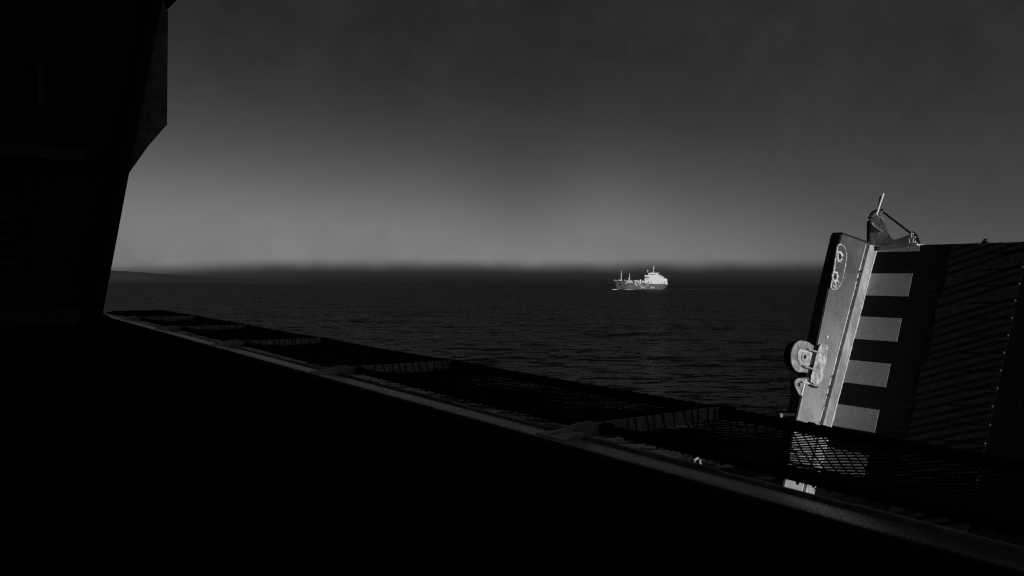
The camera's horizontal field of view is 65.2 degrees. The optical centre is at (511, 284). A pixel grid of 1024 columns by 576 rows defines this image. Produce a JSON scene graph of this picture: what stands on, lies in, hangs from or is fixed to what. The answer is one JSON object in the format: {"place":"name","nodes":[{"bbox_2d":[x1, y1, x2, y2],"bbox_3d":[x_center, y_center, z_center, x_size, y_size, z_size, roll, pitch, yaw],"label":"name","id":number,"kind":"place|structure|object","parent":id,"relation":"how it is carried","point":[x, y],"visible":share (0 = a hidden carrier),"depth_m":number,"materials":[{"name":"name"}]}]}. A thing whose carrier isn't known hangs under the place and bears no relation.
{"place":"outdoors","nodes":[
{"label":"outdoors","id":0,"kind":"place"},
{"bbox_2d":[108,270,368,285],"bbox_3d":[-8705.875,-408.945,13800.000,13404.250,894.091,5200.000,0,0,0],"label":"hills","id":1,"kind":"structure","parent":0,"point":[122,278],"depth_m":13388.70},
{"bbox_2d":[103,285,818,483],"bbox_3d":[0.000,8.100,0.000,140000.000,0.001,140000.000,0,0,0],"label":"sea","id":2,"kind":"structure","parent":0,"point":[724,345],"depth_m":156.15,"materials":[{"name":"liquid"}]},
{"bbox_2d":[0,312,1023,575],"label":"ferry hull","id":3,"kind":"object","parent":2,"relation":"on","point":[100,478],"visible":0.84,"depth_m":4.07,"materials":[{"name":"black paint"}]},
{"bbox_2d":[106,309,194,316],"bbox_3d":[-9.292,0.783,20.512,1.454,0.152,4.030,0,1,-35],"label":"safety net","id":4,"kind":"object","parent":3,"relation":"attached to","point":[147,313],"visible":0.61,"depth_m":21.59,"materials":[{"name":"fabric"}]},
{"bbox_2d":[117,315,243,325],"bbox_3d":[-7.144,0.819,17.158,1.794,0.160,4.070,0,1,-35],"label":"safety net","id":5,"kind":"object","parent":3,"relation":"attached to","point":[192,320],"visible":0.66,"depth_m":18.26,"materials":[{"name":"fabric"}]},
{"bbox_2d":[153,324,320,340],"bbox_3d":[-4.845,0.867,13.885,1.794,0.158,4.070,0,1,-35],"label":"safety net","id":6,"kind":"object","parent":3,"relation":"attached to","point":[240,332],"visible":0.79,"depth_m":14.78,"materials":[{"name":"fabric"}]},
{"bbox_2d":[211,337,451,366],"bbox_3d":[-2.546,0.918,10.612,1.794,0.161,4.070,0,1,-35],"label":"safety net","id":7,"kind":"object","parent":3,"relation":"attached to","point":[324,351],"visible":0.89,"depth_m":11.17,"materials":[{"name":"fabric"}]},
{"bbox_2d":[310,359,712,425],"bbox_3d":[-0.246,0.970,7.339,1.794,0.166,4.070,0,1,-35],"label":"safety net","id":8,"kind":"object","parent":3,"relation":"attached to","point":[538,402],"visible":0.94,"depth_m":7.43,"materials":[{"name":"fabric"}]},
{"bbox_2d":[693,457,703,464],"bbox_3d":[1.639,1.616,7.079,0.220,0.207,0.180,0,1,-35],"label":"shackle","id":9,"kind":"object","parent":3,"relation":"on","point":[695,459],"visible":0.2,"depth_m":7.06,"materials":[{"name":"metal"}]},
{"bbox_2d":[536,404,1023,539],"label":"safety net","id":10,"kind":"object","parent":3,"relation":"attached to","point":[735,450],"visible":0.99,"depth_m":4.75,"materials":[{"name":"fabric"}]},
{"bbox_2d":[773,193,1023,546],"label":"loading ramp","id":11,"kind":"structure","parent":3,"relation":"attached to","point":[910,337],"depth_m":6.37,"materials":[{"name":"paint"}]},
{"bbox_2d":[699,360,787,459],"bbox_3d":[1.926,1.073,6.722,0.022,0.940,0.861,0,0,-40],"label":"wire rope","id":12,"kind":"object","parent":11,"relation":"hanging from","point":[756,387],"visible":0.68,"depth_m":6.58,"materials":[{"name":"metal"}]},
{"bbox_2d":[614,266,667,289],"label":"gas tanker","id":13,"kind":"object","parent":2,"relation":"on","point":[655,281],"visible":0.97,"depth_m":1368.96,"materials":[{"name":"paint"}]},
{"bbox_2d":[111,0,1023,284],"label":"sky","id":14,"kind":"structure","parent":0,"point":[336,142],"materials":[{"name":"grey"}]},
{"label":"deck","id":15,"kind":"structure","parent":0,"visible":0},
{"bbox_2d":[0,0,175,373],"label":"bulkhead","id":16,"kind":"object","parent":15,"relation":"on","point":[83,103],"visible":0.73,"depth_m":9.57,"materials":[{"name":"paint"}]},
{"bbox_2d":[92,315,1023,575],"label":"bulwark","id":17,"kind":"object","parent":15,"relation":"on","point":[396,486],"visible":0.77,"depth_m":2.69,"materials":[{"name":"black paint"}]}
]}

